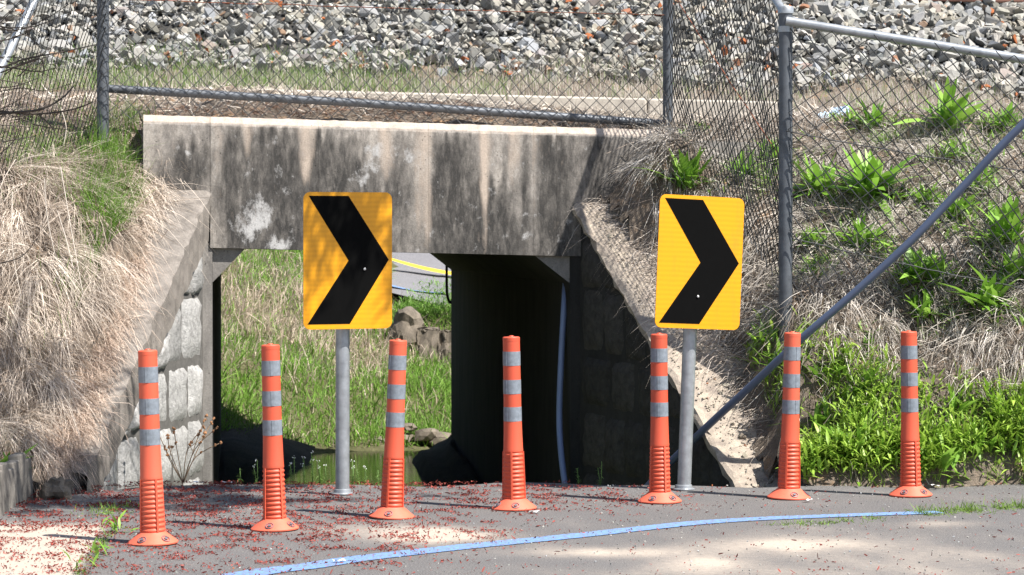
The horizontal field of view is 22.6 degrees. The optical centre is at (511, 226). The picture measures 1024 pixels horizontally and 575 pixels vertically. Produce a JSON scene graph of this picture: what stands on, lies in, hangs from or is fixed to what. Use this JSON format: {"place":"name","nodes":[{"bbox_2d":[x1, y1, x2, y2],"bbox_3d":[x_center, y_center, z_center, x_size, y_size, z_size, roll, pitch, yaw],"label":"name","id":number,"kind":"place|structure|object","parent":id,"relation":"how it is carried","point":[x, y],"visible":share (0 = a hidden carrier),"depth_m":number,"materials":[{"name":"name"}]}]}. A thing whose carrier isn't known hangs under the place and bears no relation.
{"place":"outdoors","nodes":[
{"label":"outdoors","id":0,"kind":"place"},
{"bbox_2d":[0,0,95,263],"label":"bare branches","id":1,"kind":"object","parent":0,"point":[25,113],"visible":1,"depth_m":11.34,"materials":[{"name":"brown plant"}]},
{"bbox_2d":[73,525,123,574],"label":"crack grass","id":2,"kind":"structure","parent":0,"point":[104,540],"depth_m":9.91,"materials":[{"name":"green plant"}]},
{"bbox_2d":[67,498,139,518],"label":"crack grass","id":3,"kind":"structure","parent":0,"point":[108,509],"depth_m":11.19,"materials":[{"name":"green plant"}]},
{"bbox_2d":[218,423,314,484],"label":"mud bank","id":4,"kind":"structure","parent":0,"point":[242,451],"depth_m":20.94,"materials":[{"name":"black soil"}]},
{"bbox_2d":[221,249,450,452],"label":"bank","id":5,"kind":"structure","parent":0,"point":[319,448],"depth_m":23.88,"materials":[{"name":"green plant"}]},
{"bbox_2d":[387,306,423,347],"bbox_3d":[-1.077,1.027,26.109,0.348,0.440,0.387,0,0,35],"label":"boulder","id":6,"kind":"object","parent":5,"relation":"on","point":[408,321],"visible":0.79,"depth_m":25.97,"materials":[{"name":"beige stone"}]},
{"bbox_2d":[404,432,413,443],"bbox_3d":[-1.027,1.915,23.158,0.230,0.132,0.197,0,0,40],"label":"shore rock","id":7,"kind":"object","parent":5,"relation":"on","point":[410,437],"visible":0.34,"depth_m":23.11,"materials":[{"name":"grey stone"}]},
{"bbox_2d":[404,423,417,430],"bbox_3d":[-0.929,1.812,23.146,0.137,0.076,0.109,0,0,-18],"label":"shore rock","id":8,"kind":"object","parent":5,"relation":"on","point":[407,426],"visible":0.84,"depth_m":23.11,"materials":[{"name":"grey stone"}]},
{"bbox_2d":[394,276,450,316],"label":"bush","id":9,"kind":"object","parent":5,"relation":"on","point":[436,302],"visible":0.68,"depth_m":26.54,"materials":[{"name":"green plant"}]},
{"bbox_2d":[414,428,439,441],"bbox_3d":[-0.759,1.881,23.137,0.240,0.140,0.191,0,0,19],"label":"shore rock","id":10,"kind":"object","parent":5,"relation":"on","point":[426,434],"visible":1,"depth_m":23.07,"materials":[{"name":"grey stone"}]},
{"bbox_2d":[415,326,450,363],"bbox_3d":[-0.505,1.243,26.300,1.041,0.487,0.820,0,0,0],"label":"stone ledge","id":11,"kind":"object","parent":5,"relation":"on","point":[434,337],"visible":0.21,"depth_m":25.97,"materials":[{"name":"beige stone"}]},
{"bbox_2d":[428,432,450,445],"bbox_3d":[-0.636,1.934,23.153,0.265,0.168,0.210,0,0,0],"label":"shore rock","id":12,"kind":"object","parent":5,"relation":"on","point":[440,436],"visible":0.48,"depth_m":23.07,"materials":[{"name":"grey stone"}]},
{"bbox_2d":[285,449,425,486],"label":"creek water","id":13,"kind":"structure","parent":0,"point":[372,461],"depth_m":21.20,"materials":[{"name":"green liquid"}]},
{"bbox_2d":[372,436,384,442],"bbox_3d":[-1.204,1.933,23.147,0.166,0.090,0.130,0,0,0],"label":"shore rock","id":14,"kind":"object","parent":13,"relation":"on","point":[379,437],"visible":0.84,"depth_m":23.10,"materials":[{"name":"grey stone"}]},
{"bbox_2d":[392,252,450,303],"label":"road","id":15,"kind":"structure","parent":0,"point":[408,277],"depth_m":30.11,"materials":[{"name":"grey asphalt"}]},
{"bbox_2d":[392,258,450,274],"bbox_3d":[-0.946,0.463,30.250,1.290,0.294,0.300,0,0,0],"label":"yellow line","id":16,"kind":"object","parent":15,"relation":"on","point":[424,268],"visible":0.5,"depth_m":30.25,"materials":[{"name":"paint"}]},
{"bbox_2d":[412,435,480,486],"bbox_3d":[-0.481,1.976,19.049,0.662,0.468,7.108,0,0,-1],"label":"rock","id":17,"kind":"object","parent":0,"point":[443,461],"depth_m":20.07,"materials":[{"name":"black stone"}]},
{"bbox_2d":[0,482,1023,574],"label":"road","id":18,"kind":"structure","parent":0,"point":[770,557],"depth_m":10.29,"materials":[{"name":"grey asphalt"}]},
{"bbox_2d":[0,453,33,515],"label":"timber edging","id":19,"kind":"object","parent":18,"relation":"on","point":[16,484],"visible":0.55,"depth_m":11.44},
{"bbox_2d":[38,476,73,499],"bbox_3d":[-2.084,1.208,11.697,0.166,0.148,0.160,0,0,0],"label":"boulder","id":20,"kind":"object","parent":18,"relation":"on","point":[57,488],"visible":0.8,"depth_m":11.64,"materials":[{"name":"grey stone"}]},
{"bbox_2d":[61,549,98,569],"bbox_3d":[-1.532,1.198,9.201,0.115,0.085,0.190,-5,-16,20],"label":"sprout","id":21,"kind":"object","parent":18,"relation":"on","point":[93,562],"visible":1,"depth_m":9.21,"materials":[{"name":"green plant"}]},
{"bbox_2d":[84,535,113,555],"bbox_3d":[-1.568,1.210,9.671,0.128,0.086,0.146,0,0,-12],"label":"sprout","id":22,"kind":"object","parent":18,"relation":"on","point":[95,547],"visible":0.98,"depth_m":9.64,"materials":[{"name":"green plant"}]},
{"bbox_2d":[101,509,138,531],"bbox_3d":[-1.588,1.202,10.405,0.149,0.090,0.231,0,0,-40],"label":"sprout","id":23,"kind":"object","parent":18,"relation":"on","point":[119,522],"visible":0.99,"depth_m":10.39,"materials":[{"name":"green plant"}]},
{"bbox_2d":[128,349,177,545],"bbox_3d":[-1.416,0.857,10.020,0.198,0.762,0.198,-2,0,-12],"label":"delineator post","id":24,"kind":"object","parent":18,"relation":"on","point":[153,532],"visible":1,"depth_m":9.98,"materials":[{"name":"orange plastic"}]},
{"bbox_2d":[252,459,260,483],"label":"flowering weed","id":25,"kind":"object","parent":18,"relation":"on","point":[257,478],"visible":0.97,"depth_m":12.45,"materials":[{"name":"green plant"}]},
{"bbox_2d":[251,343,298,531],"bbox_3d":[-0.981,0.857,10.486,0.198,0.762,0.198,-1,0,-25],"label":"delineator post","id":26,"kind":"object","parent":18,"relation":"on","point":[274,518],"visible":1,"depth_m":10.45,"materials":[{"name":"orange plastic"}]},
{"bbox_2d":[289,457,295,483],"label":"flowering weed","id":27,"kind":"object","parent":18,"relation":"on","point":[294,469],"visible":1,"depth_m":12.41,"materials":[{"name":"green plant"}]},
{"bbox_2d":[310,450,315,482],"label":"flowering weed","id":28,"kind":"object","parent":18,"relation":"on","point":[312,467],"visible":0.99,"depth_m":12.36,"materials":[{"name":"green plant"}]},
{"bbox_2d":[316,460,321,484],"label":"flowering weed","id":29,"kind":"object","parent":18,"relation":"on","point":[319,473],"visible":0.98,"depth_m":12.34,"materials":[{"name":"green plant"}]},
{"bbox_2d":[303,192,391,494],"bbox_3d":[-0.779,0.565,11.850,0.434,1.451,0.139,0,0,-23],"label":"chevron sign","id":30,"kind":"object","parent":18,"relation":"on","point":[347,261],"visible":0.98,"depth_m":11.81,"materials":[{"name":"metal"}]},
{"bbox_2d":[350,459,354,484],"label":"flowering weed","id":31,"kind":"object","parent":18,"relation":"on","point":[353,467],"visible":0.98,"depth_m":12.36,"materials":[{"name":"green plant"}]},
{"bbox_2d":[369,339,414,519],"bbox_3d":[-0.499,0.857,10.925,0.198,0.762,0.198,2,0,42],"label":"delineator post","id":32,"kind":"object","parent":18,"relation":"on","point":[391,507],"visible":1,"depth_m":10.89,"materials":[{"name":"orange plastic"}]},
{"bbox_2d":[0,479,1023,574],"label":"fallen petals","id":33,"kind":"object","parent":18,"relation":"on","point":[221,483],"visible":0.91,"depth_m":10.77,"materials":[{"name":"red plant"}]},
{"bbox_2d":[492,335,536,510],"bbox_3d":[0.003,0.857,11.247,0.198,0.762,0.198,-1,0,30],"label":"delineator post","id":34,"kind":"object","parent":18,"relation":"on","point":[513,484],"visible":1,"depth_m":11.21,"materials":[{"name":"orange plastic"}]},
{"bbox_2d":[222,511,941,574],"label":"blue line","id":35,"kind":"object","parent":18,"relation":"on","point":[300,566],"visible":1,"depth_m":10.07,"materials":[{"name":"paint"}]},
{"bbox_2d":[596,461,602,484],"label":"flowering weed","id":36,"kind":"object","parent":18,"relation":"on","point":[600,473],"visible":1,"depth_m":12.35,"materials":[{"name":"green plant"}]},
{"bbox_2d":[638,333,681,503],"bbox_3d":[0.664,0.857,11.535,0.198,0.762,0.198,0,0,-8],"label":"delineator post","id":37,"kind":"object","parent":18,"relation":"on","point":[659,492],"visible":1,"depth_m":11.50,"materials":[{"name":"orange plastic"}]},
{"bbox_2d":[655,194,743,490],"bbox_3d":[0.857,0.569,12.058,0.465,1.444,0.156,0,0,-20],"label":"chevron sign","id":38,"kind":"object","parent":18,"relation":"on","point":[699,262],"visible":0.95,"depth_m":12.01,"materials":[{"name":"metal"}]},
{"bbox_2d":[767,331,810,499],"bbox_3d":[1.274,0.857,11.698,0.198,0.762,0.198,1,0,43],"label":"delineator post","id":39,"kind":"object","parent":18,"relation":"on","point":[788,488],"visible":1,"depth_m":11.66,"materials":[{"name":"orange plastic"}]},
{"bbox_2d":[763,513,887,526],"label":"crack grass","id":40,"kind":"structure","parent":18,"relation":"on","point":[819,523],"depth_m":10.73,"materials":[{"name":"green plant"}]},
{"bbox_2d":[889,330,931,496],"bbox_3d":[1.835,0.857,11.809,0.198,0.762,0.198,-1,0,-5],"label":"delineator post","id":41,"kind":"object","parent":18,"relation":"on","point":[910,485],"visible":1,"depth_m":11.77,"materials":[{"name":"orange plastic"}]},
{"bbox_2d":[0,56,1023,487],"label":"embankment","id":42,"kind":"structure","parent":0,"point":[832,474],"depth_m":13.36,"materials":[{"name":"plant"}]},
{"bbox_2d":[0,444,36,461],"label":"leafy plant","id":43,"kind":"object","parent":42,"relation":"on","point":[5,459],"visible":0.21,"depth_m":11.90,"materials":[{"name":"green plant"}]},
{"bbox_2d":[0,109,82,300],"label":"dead stalks","id":44,"kind":"object","parent":42,"relation":"on","point":[48,222],"visible":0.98,"depth_m":12.97,"materials":[{"name":"beige plant"}]},
{"bbox_2d":[0,0,106,194],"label":"chain link fence","id":45,"kind":"object","parent":42,"relation":"on","point":[12,44],"visible":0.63,"depth_m":13.77,"materials":[{"name":"metal"}]},
{"bbox_2d":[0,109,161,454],"bbox_3d":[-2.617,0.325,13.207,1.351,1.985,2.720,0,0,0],"label":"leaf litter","id":46,"kind":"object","parent":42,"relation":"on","point":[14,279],"visible":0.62,"depth_m":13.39,"materials":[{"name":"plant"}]},
{"bbox_2d":[0,83,167,372],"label":"green grass","id":47,"kind":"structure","parent":42,"relation":"on","point":[102,201],"depth_m":13.80,"materials":[{"name":"green plant"}]},
{"bbox_2d":[0,72,221,495],"bbox_3d":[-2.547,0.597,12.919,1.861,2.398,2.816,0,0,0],"label":"dry grass","id":48,"kind":"object","parent":42,"relation":"on","point":[64,258],"visible":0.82,"depth_m":12.93,"materials":[{"name":"beige plant"}]},
{"bbox_2d":[33,190,210,499],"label":"wing wall","id":49,"kind":"structure","parent":42,"relation":"on","point":[180,390],"depth_m":13.55,"materials":[{"name":"concrete"}]},
{"bbox_2d":[160,414,221,483],"bbox_3d":[-1.609,1.086,12.599,0.367,0.350,0.128,0,0,0],"label":"dried weed","id":50,"kind":"object","parent":42,"relation":"on","point":[190,443],"visible":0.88,"depth_m":12.59,"materials":[{"name":"brown plant"}]},
{"bbox_2d":[241,88,776,118],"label":"concrete kerb","id":51,"kind":"structure","parent":42,"relation":"on","point":[586,100],"depth_m":15.62,"materials":[{"name":"beige concrete"}]},
{"bbox_2d":[0,0,1023,98],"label":"ballast bed","id":52,"kind":"object","parent":42,"relation":"on","point":[999,28],"visible":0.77,"depth_m":17.00,"materials":[{"name":"grey gravel"}]},
{"bbox_2d":[406,0,1023,14],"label":"steel rail","id":53,"kind":"object","parent":52,"relation":"on","point":[911,7],"visible":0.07,"depth_m":17.75,"materials":[{"name":"metal"}]},
{"bbox_2d":[0,73,1023,136],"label":"leaf litter","id":54,"kind":"object","parent":42,"relation":"on","point":[429,99],"visible":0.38,"depth_m":15.10,"materials":[{"name":"plant"}]},
{"bbox_2d":[634,147,720,188],"bbox_3d":[0.972,-0.297,14.188,0.492,0.306,0.411,0,0,39],"label":"leafy weed","id":55,"kind":"object","parent":42,"relation":"on","point":[684,169],"visible":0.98,"depth_m":14.13,"materials":[{"name":"green plant"}]},
{"bbox_2d":[563,186,805,486],"bbox_3d":[0.944,0.613,13.502,0.638,1.691,2.327,0,0,-26],"label":"hanging straw","id":56,"kind":"object","parent":42,"relation":"on","point":[708,339],"visible":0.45,"depth_m":13.46,"materials":[{"name":"beige plant"}]},
{"bbox_2d":[667,0,793,280],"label":"chain link fence","id":57,"kind":"object","parent":42,"relation":"on","point":[776,4],"visible":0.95,"depth_m":13.83,"materials":[{"name":"metal"}]},
{"bbox_2d":[719,149,763,177],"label":"leafy weed","id":58,"kind":"object","parent":42,"relation":"on","point":[741,158],"visible":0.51,"depth_m":14.27,"materials":[{"name":"green plant"}]},
{"bbox_2d":[744,318,778,345],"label":"leafy weed","id":59,"kind":"object","parent":42,"relation":"on","point":[760,335],"visible":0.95,"depth_m":13.15,"materials":[{"name":"green plant"}]},
{"bbox_2d":[752,333,782,370],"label":"leafy weed","id":60,"kind":"object","parent":42,"relation":"on","point":[775,352],"visible":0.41,"depth_m":13.05,"materials":[{"name":"green plant"}]},
{"bbox_2d":[747,139,796,161],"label":"leafy weed","id":61,"kind":"object","parent":42,"relation":"on","point":[769,149],"visible":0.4,"depth_m":14.41,"materials":[{"name":"green plant"}]},
{"bbox_2d":[551,70,1023,439],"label":"dry grass","id":62,"kind":"structure","parent":42,"relation":"on","point":[953,335],"depth_m":13.55,"materials":[{"name":"plant"}]},
{"bbox_2d":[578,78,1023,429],"bbox_3d":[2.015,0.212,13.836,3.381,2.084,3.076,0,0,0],"label":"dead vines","id":63,"kind":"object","parent":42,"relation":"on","point":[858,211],"visible":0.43,"depth_m":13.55,"materials":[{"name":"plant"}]},
{"bbox_2d":[769,395,839,432],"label":"leafy weed","id":64,"kind":"object","parent":42,"relation":"on","point":[819,418],"visible":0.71,"depth_m":12.69,"materials":[{"name":"green plant"}]},
{"bbox_2d":[775,152,847,204],"bbox_3d":[1.690,-0.271,14.021,0.519,0.305,0.465,0,0,44],"label":"leafy weed","id":65,"kind":"object","parent":42,"relation":"on","point":[810,176],"visible":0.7,"depth_m":13.94,"materials":[{"name":"green plant"}]},
{"bbox_2d":[794,226,834,246],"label":"leafy weed","id":66,"kind":"object","parent":42,"relation":"on","point":[812,236],"visible":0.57,"depth_m":13.57,"materials":[{"name":"green plant"}]},
{"bbox_2d":[801,453,827,475],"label":"leafy weed","id":67,"kind":"object","parent":42,"relation":"on","point":[818,464],"visible":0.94,"depth_m":12.31,"materials":[{"name":"green plant"}]},
{"bbox_2d":[801,358,855,380],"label":"leafy weed","id":68,"kind":"object","parent":42,"relation":"on","point":[817,371],"visible":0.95,"depth_m":12.77,"materials":[{"name":"green plant"}]},
{"bbox_2d":[818,105,848,121],"bbox_3d":[1.885,-0.669,14.999,0.190,0.108,0.120,0,0,0],"label":"plastic sheet","id":69,"kind":"object","parent":42,"relation":"on","point":[844,109],"visible":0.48,"depth_m":15.03,"materials":[{"name":"white plastic"}]},
{"bbox_2d":[645,118,1023,484],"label":"fence brace","id":70,"kind":"object","parent":42,"relation":"on","point":[891,259],"visible":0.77,"depth_m":12.40,"materials":[{"name":"painted blue grey steel"}]},
{"bbox_2d":[811,417,890,458],"bbox_3d":[1.621,1.032,12.425,0.352,0.210,0.373,1,-9,-29],"label":"leafy weed","id":71,"kind":"object","parent":42,"relation":"on","point":[859,433],"visible":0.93,"depth_m":12.38,"materials":[{"name":"green plant"}]},
{"bbox_2d":[679,108,1023,391],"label":"weeds","id":72,"kind":"object","parent":42,"relation":"on","point":[893,235],"visible":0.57,"depth_m":13.57,"materials":[{"name":"green plant"}]},
{"bbox_2d":[828,213,895,249],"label":"leafy weed","id":73,"kind":"object","parent":42,"relation":"on","point":[859,227],"visible":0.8,"depth_m":13.41,"materials":[{"name":"green plant"}]},
{"bbox_2d":[840,358,888,394],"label":"leafy weed","id":74,"kind":"object","parent":42,"relation":"on","point":[866,376],"visible":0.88,"depth_m":12.70,"materials":[{"name":"green plant"}]},
{"bbox_2d":[843,98,902,129],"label":"leafy weed","id":75,"kind":"object","parent":42,"relation":"on","point":[875,113],"visible":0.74,"depth_m":14.65,"materials":[{"name":"green plant"}]},
{"bbox_2d":[822,144,928,221],"bbox_3d":[1.929,-0.255,13.817,0.611,0.385,0.669,-6,17,-45],"label":"leafy weed","id":76,"kind":"object","parent":42,"relation":"on","point":[866,168],"visible":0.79,"depth_m":13.77,"materials":[{"name":"green plant"}]},
{"bbox_2d":[727,307,1023,488],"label":"weed bed","id":77,"kind":"object","parent":42,"relation":"on","point":[1008,415],"visible":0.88,"depth_m":12.43,"materials":[{"name":"green plant"}]},
{"bbox_2d":[876,437,899,465],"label":"leafy weed","id":78,"kind":"object","parent":42,"relation":"on","point":[877,453],"visible":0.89,"depth_m":12.33,"materials":[{"name":"green plant"}]},
{"bbox_2d":[778,6,1023,341],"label":"chain link fence","id":79,"kind":"object","parent":42,"relation":"on","point":[788,21],"visible":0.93,"depth_m":12.99,"materials":[{"name":"metal"}]},
{"bbox_2d":[885,247,947,306],"bbox_3d":[2.070,0.231,13.061,0.418,0.278,0.390,1,13,-44],"label":"leafy weed","id":80,"kind":"object","parent":42,"relation":"on","point":[910,274],"visible":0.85,"depth_m":13.08,"materials":[{"name":"green plant"}]},
{"bbox_2d":[903,286,949,320],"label":"leafy weed","id":81,"kind":"object","parent":42,"relation":"on","point":[922,311],"visible":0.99,"depth_m":12.96,"materials":[{"name":"green plant"}]},
{"bbox_2d":[908,179,948,210],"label":"leafy weed","id":82,"kind":"object","parent":42,"relation":"on","point":[929,193],"visible":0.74,"depth_m":13.64,"materials":[{"name":"green plant"}]},
{"bbox_2d":[893,76,987,131],"bbox_3d":[2.442,-0.672,14.380,0.652,0.343,0.518,12,-1,-38],"label":"leafy weed","id":83,"kind":"object","parent":42,"relation":"on","point":[944,112],"visible":0.81,"depth_m":14.34,"materials":[{"name":"green plant"}]},
{"bbox_2d":[907,243,973,284],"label":"leafy weed","id":84,"kind":"object","parent":42,"relation":"on","point":[942,265],"visible":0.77,"depth_m":13.07,"materials":[{"name":"green plant"}]},
{"bbox_2d":[920,442,968,478],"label":"leafy weed","id":85,"kind":"object","parent":42,"relation":"on","point":[948,457],"visible":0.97,"depth_m":12.29,"materials":[{"name":"green plant"}]},
{"bbox_2d":[921,191,983,222],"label":"leafy weed","id":86,"kind":"object","parent":42,"relation":"on","point":[963,204],"visible":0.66,"depth_m":13.43,"materials":[{"name":"green plant"}]},
{"bbox_2d":[937,138,974,160],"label":"leafy weed","id":87,"kind":"object","parent":42,"relation":"on","point":[956,148],"visible":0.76,"depth_m":13.99,"materials":[{"name":"green plant"}]},
{"bbox_2d":[935,384,986,416],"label":"leafy weed","id":88,"kind":"object","parent":42,"relation":"on","point":[962,406],"visible":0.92,"depth_m":12.53,"materials":[{"name":"green plant"}]},
{"bbox_2d":[947,167,998,189],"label":"leafy weed","id":89,"kind":"object","parent":42,"relation":"on","point":[978,178],"visible":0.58,"depth_m":13.65,"materials":[{"name":"green plant"}]},
{"bbox_2d":[945,418,1005,453],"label":"leafy weed","id":90,"kind":"object","parent":42,"relation":"on","point":[992,443],"visible":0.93,"depth_m":12.39,"materials":[{"name":"green plant"}]},
{"bbox_2d":[938,262,1021,313],"bbox_3d":[2.394,0.341,12.907,0.497,0.330,0.434,2,-11,-11],"label":"leafy weed","id":91,"kind":"object","parent":42,"relation":"on","point":[989,287],"visible":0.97,"depth_m":12.87,"materials":[{"name":"green plant"}]},
{"bbox_2d":[954,193,1023,255],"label":"leafy weed","id":92,"kind":"object","parent":42,"relation":"on","point":[1011,217],"visible":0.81,"depth_m":13.19,"materials":[{"name":"green plant"}]},
{"bbox_2d":[988,387,1009,408],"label":"leafy weed","id":93,"kind":"object","parent":42,"relation":"on","point":[990,396],"visible":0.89,"depth_m":12.54,"materials":[{"name":"green plant"}]},
{"bbox_2d":[978,100,1022,134],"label":"leafy weed","id":94,"kind":"object","parent":42,"relation":"on","point":[1005,117],"visible":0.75,"depth_m":14.35,"materials":[{"name":"green plant"}]},
{"bbox_2d":[983,421,1020,455],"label":"leafy weed","id":95,"kind":"object","parent":42,"relation":"on","point":[1014,446],"visible":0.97,"depth_m":12.38,"materials":[{"name":"green plant"}]},
{"bbox_2d":[981,238,1023,279],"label":"leafy weed","id":96,"kind":"object","parent":42,"relation":"on","point":[1011,267],"visible":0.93,"depth_m":12.98,"materials":[{"name":"green plant"}]},
{"bbox_2d":[0,31,1023,111],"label":"verge grass","id":97,"kind":"structure","parent":0,"point":[247,79],"depth_m":16.26,"materials":[{"name":"plant"}]},
{"bbox_2d":[3,484,1023,574],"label":"road grit","id":98,"kind":"object","parent":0,"point":[561,538],"visible":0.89,"depth_m":10.32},
{"bbox_2d":[884,495,1023,516],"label":"crack grass","id":99,"kind":"structure","parent":0,"point":[1006,506],"depth_m":11.17,"materials":[{"name":"green plant"}]},
{"label":"ground","id":100,"kind":"structure","parent":0,"visible":0},
{"bbox_2d":[142,115,759,484],"bbox_3d":[-1.101,0.859,18.002,4.400,2.962,7.480,0,0,-7],"label":"concrete underpass","id":101,"kind":"object","parent":100,"relation":"on","point":[481,212],"visible":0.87,"depth_m":14.36,"materials":[{"name":"grey concrete"}]},
{"bbox_2d":[97,0,672,149],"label":"chain link fence","id":102,"kind":"object","parent":101,"relation":"on","point":[106,89],"visible":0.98,"depth_m":14.54,"materials":[{"name":"metal"}]},
{"bbox_2d":[445,265,450,303],"bbox_3d":[-0.513,0.392,21.600,0.098,0.514,0.023,0,0,0],"label":"hanging cable","id":103,"kind":"object","parent":101,"relation":"hanging from","point":[446,283],"visible":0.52,"depth_m":21.59,"materials":[{"name":"black rubber"}]},
{"bbox_2d":[556,283,567,483],"bbox_3d":[0.295,0.946,14.517,0.088,1.297,0.483,0,0,0],"label":"drain pipe","id":104,"kind":"object","parent":101,"relation":"attached to","point":[559,408],"visible":0.73,"depth_m":14.51,"materials":[{"name":"blue plastic"}]},
{"bbox_2d":[572,202,808,487],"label":"wing wall","id":105,"kind":"structure","parent":100,"relation":"on","point":[615,390],"depth_m":13.84,"materials":[{"name":"concrete"}]},
{"bbox_2d":[611,214,619,219],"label":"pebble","id":106,"kind":"object","parent":105,"relation":"on","point":[614,216],"visible":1,"depth_m":14.29,"materials":[{"name":"grey stone"}]},
{"bbox_2d":[582,202,805,487],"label":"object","id":107,"kind":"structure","parent":105,"relation":"on","point":[744,455],"depth_m":13.23,"materials":[{"name":"beige plant"}]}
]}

